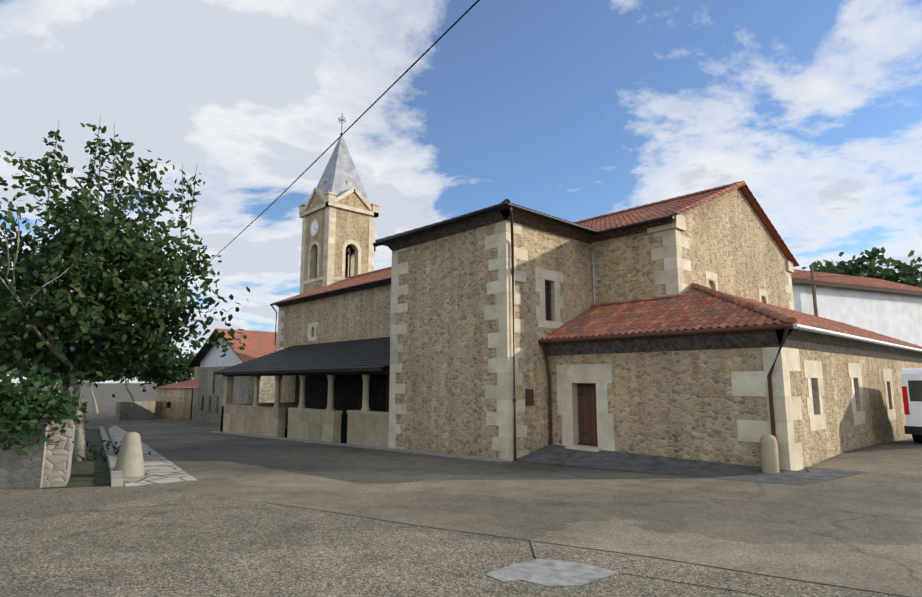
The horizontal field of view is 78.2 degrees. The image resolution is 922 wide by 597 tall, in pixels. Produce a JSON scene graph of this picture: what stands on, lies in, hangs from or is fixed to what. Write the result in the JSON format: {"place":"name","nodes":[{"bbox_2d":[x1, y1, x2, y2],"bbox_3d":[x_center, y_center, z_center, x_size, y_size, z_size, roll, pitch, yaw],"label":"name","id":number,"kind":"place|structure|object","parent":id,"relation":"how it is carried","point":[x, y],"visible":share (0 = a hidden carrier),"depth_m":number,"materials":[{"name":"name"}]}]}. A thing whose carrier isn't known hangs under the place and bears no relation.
{"place":"outdoors","nodes":[
{"label":"outdoors","id":0,"kind":"place"},
{"bbox_2d":[295,365,389,430],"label":"wall","id":1,"kind":"structure","parent":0,"point":[348,392],"depth_m":34.77,"materials":[{"name":"black"}]},
{"bbox_2d":[0,383,921,596],"bbox_3d":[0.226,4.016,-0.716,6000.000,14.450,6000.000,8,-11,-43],"label":"ground","id":2,"kind":"structure","parent":0,"point":[218,527],"depth_m":8.30,"materials":[{"name":"grey asphalt"}]},
{"bbox_2d":[0,418,75,488],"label":"garden wall","id":3,"kind":"structure","parent":2,"relation":"on","point":[48,465],"depth_m":11.87,"materials":[{"name":"grey stone"}]},
{"bbox_2d":[0,361,149,461],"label":"bush","id":4,"kind":"object","parent":3,"relation":"attached to","point":[50,404],"visible":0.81,"depth_m":11.77,"materials":[{"name":"green plant"}]},
{"bbox_2d":[7,410,123,486],"bbox_3d":[-19.579,5.671,24.469,7.519,2.928,34.250,5,-10,-32],"label":"grey ashlar","id":5,"kind":"object","parent":2,"relation":"on","point":[116,478],"visible":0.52,"depth_m":14.98,"materials":[{"name":"grey stone"}]},
{"bbox_2d":[41,429,110,488],"bbox_3d":[-16.939,6.503,25.689,2.219,1.107,33.375,6,-10,-34],"label":"grass patch","id":6,"kind":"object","parent":2,"relation":"on","point":[93,472],"depth_m":15.12,"materials":[{"name":"green plant"}]},
{"bbox_2d":[0,116,196,460],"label":"bark","id":7,"kind":"object","parent":2,"relation":"on","point":[80,446],"visible":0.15,"depth_m":17.26,"materials":[{"name":"brown plant"}]},
{"bbox_2d":[0,123,249,397],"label":"leaves","id":8,"kind":"object","parent":7,"relation":"on","point":[106,298],"visible":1,"depth_m":17.03,"materials":[{"name":"green plant"}]},
{"bbox_2d":[114,432,144,476],"bbox_3d":[-8.135,3.921,13.936,0.729,1.250,0.718,8,-11,-43],"label":"stone bollard","id":9,"kind":"object","parent":2,"relation":"on","point":[129,462],"visible":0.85,"depth_m":13.78,"materials":[{"name":"beige stone"}]},
{"bbox_2d":[108,425,196,486],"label":"paving slabs","id":10,"kind":"object","parent":2,"relation":"on","point":[158,468],"visible":0.62,"depth_m":15.21,"materials":[{"name":"grey stone"}]},
{"bbox_2d":[285,245,350,442],"bbox_3d":[-8.871,-0.109,36.526,10.390,17.135,27.601,4,-9,-23],"label":"gate","id":11,"kind":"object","parent":2,"relation":"on","point":[343,436],"depth_m":31.70,"materials":[{"name":"black metal"}]},
{"bbox_2d":[167,283,548,409],"bbox_3d":[-8.450,5.494,39.658,68.590,6.727,28.487,-4,-9,24],"label":"glass","id":12,"kind":"object","parent":2,"relation":"on","point":[547,298],"visible":0.06,"depth_m":20.91,"materials":[{"name":"grey glass"}]},
{"bbox_2d":[210,431,507,461],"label":"kerb","id":13,"kind":"structure","parent":2,"relation":"on","point":[407,451],"depth_m":22.61,"materials":[{"name":"concrete"}]},
{"bbox_2d":[0,247,921,391],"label":"leaves","id":14,"kind":"object","parent":2,"relation":"on","point":[180,370],"visible":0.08,"depth_m":60.13,"materials":[{"name":"green plant"}]},
{"bbox_2d":[386,374,597,444],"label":"door","id":15,"kind":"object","parent":2,"relation":"on","point":[587,416],"visible":0.34,"depth_m":19.10,"materials":[{"name":"brown wood"}]},
{"bbox_2d":[115,188,921,467],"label":"rubble","id":16,"kind":"object","parent":2,"relation":"on","point":[682,404],"depth_m":20.86,"materials":[{"name":"beige stone"}]},
{"bbox_2d":[311,221,317,234],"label":"clock","id":17,"kind":"object","parent":16,"relation":"attached to","point":[313,230],"visible":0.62,"depth_m":47.86,"materials":[{"name":"white"}]},
{"bbox_2d":[169,113,888,434],"bbox_3d":[-11.164,-4.447,41.480,68.135,26.927,16.009,-6,-10,36],"label":"iron","id":18,"kind":"object","parent":16,"relation":"on","point":[549,294],"visible":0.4,"depth_m":20.63,"materials":[{"name":"grey metal"}]},
{"bbox_2d":[276,210,921,362],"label":"cornice","id":19,"kind":"structure","parent":16,"relation":"attached to","point":[803,339],"depth_m":19.10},
{"bbox_2d":[486,559,617,586],"bbox_3d":[0.935,2.910,6.007,1.188,0.045,0.975,8,-11,-43],"label":"concrete","id":20,"kind":"object","parent":2,"relation":"on","point":[550,573],"visible":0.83,"depth_m":6.01,"materials":[{"name":"grey concrete"}]},
{"bbox_2d":[220,187,895,472],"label":"stone quoins","id":21,"kind":"object","parent":2,"relation":"on","point":[787,406],"depth_m":19.97,"materials":[{"name":"beige stone"}]},
{"bbox_2d":[316,135,369,203],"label":"spire","id":22,"kind":"structure","parent":21,"relation":"on","point":[339,176],"depth_m":49.38,"materials":[{"name":"silver metal"}]},
{"bbox_2d":[188,208,921,445],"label":"beams","id":23,"kind":"structure","parent":21,"relation":"on","point":[201,354],"depth_m":32.05,"materials":[{"name":"brown wood"}]},
{"bbox_2d":[214,337,389,372],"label":"portico roof","id":24,"kind":"structure","parent":23,"relation":"on","point":[335,355],"depth_m":31.04,"materials":[{"name":"grey tile"}]},
{"bbox_2d":[545,281,812,393],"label":"frames","id":25,"kind":"structure","parent":21,"relation":"on","point":[550,299],"depth_m":20.80,"materials":[{"name":"red wood"}]},
{"bbox_2d":[200,282,921,366],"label":"plaster","id":26,"kind":"object","parent":2,"relation":"on","point":[895,315],"visible":0.06,"depth_m":39.33,"materials":[{"name":"white paint"}]},
{"bbox_2d":[155,181,921,387],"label":"tile","id":27,"kind":"object","parent":26,"relation":"on","point":[696,303],"depth_m":20.91,"materials":[{"name":"red tile"}]},
{"bbox_2d":[270,202,921,351],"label":"gutter","id":28,"kind":"object","parent":27,"relation":"hanging from","point":[518,208],"depth_m":20.62,"materials":[{"name":"metal"}]},
{"bbox_2d":[264,502,908,596],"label":"cracks","id":29,"kind":"object","parent":2,"relation":"on","point":[630,554],"visible":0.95,"depth_m":6.48,"materials":[{"name":"grey asphalt"}]},
{"bbox_2d":[510,207,792,460],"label":"pipes","id":30,"kind":"object","parent":2,"relation":"on","point":[786,327],"visible":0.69,"depth_m":17.05,"materials":[{"name":"brown"}]},
{"bbox_2d":[513,444,865,485],"bbox_3d":[5.886,4.743,16.170,9.102,0.382,2.924,-8,-12,44],"label":"apron","id":31,"kind":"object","parent":2,"relation":"on","point":[552,454],"depth_m":15.61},
{"bbox_2d":[810,266,817,315],"bbox_3d":[22.633,3.307,35.818,0.259,10.900,0.259,3,-9,-20],"label":"pole","id":32,"kind":"object","parent":2,"relation":"on","point":[814,293],"visible":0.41,"depth_m":36.27,"materials":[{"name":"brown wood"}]},
{"bbox_2d":[912,434,921,442],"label":"van tires","id":33,"kind":"object","parent":2,"relation":"on","point":[917,438],"visible":0.38,"depth_m":19.62,"materials":[{"name":"black rubber"}]},
{"bbox_2d":[0,0,921,382],"label":"sky","id":34,"kind":"structure","parent":0,"point":[569,110],"materials":[{"name":"blue"}]},
{"bbox_2d":[193,0,918,278],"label":"cable","id":35,"kind":"object","parent":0,"point":[469,9],"visible":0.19,"depth_m":14.49,"materials":[{"name":"black plastic"}]},
{"bbox_2d":[901,368,921,426],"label":"van","id":36,"kind":"object","parent":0,"point":[914,418],"depth_m":19.17,"materials":[{"name":"white metal"}]},
{"bbox_2d":[902,386,909,414],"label":"van lights","id":37,"kind":"object","parent":36,"relation":"attached to","point":[905,401],"visible":0.79,"depth_m":19.33},
{"bbox_2d":[904,426,921,434],"bbox_3d":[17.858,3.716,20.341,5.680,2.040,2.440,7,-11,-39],"label":"van bumper","id":38,"kind":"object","parent":36,"relation":"attached to","point":[916,430],"depth_m":19.02,"materials":[{"name":"black plastic"}]}
]}

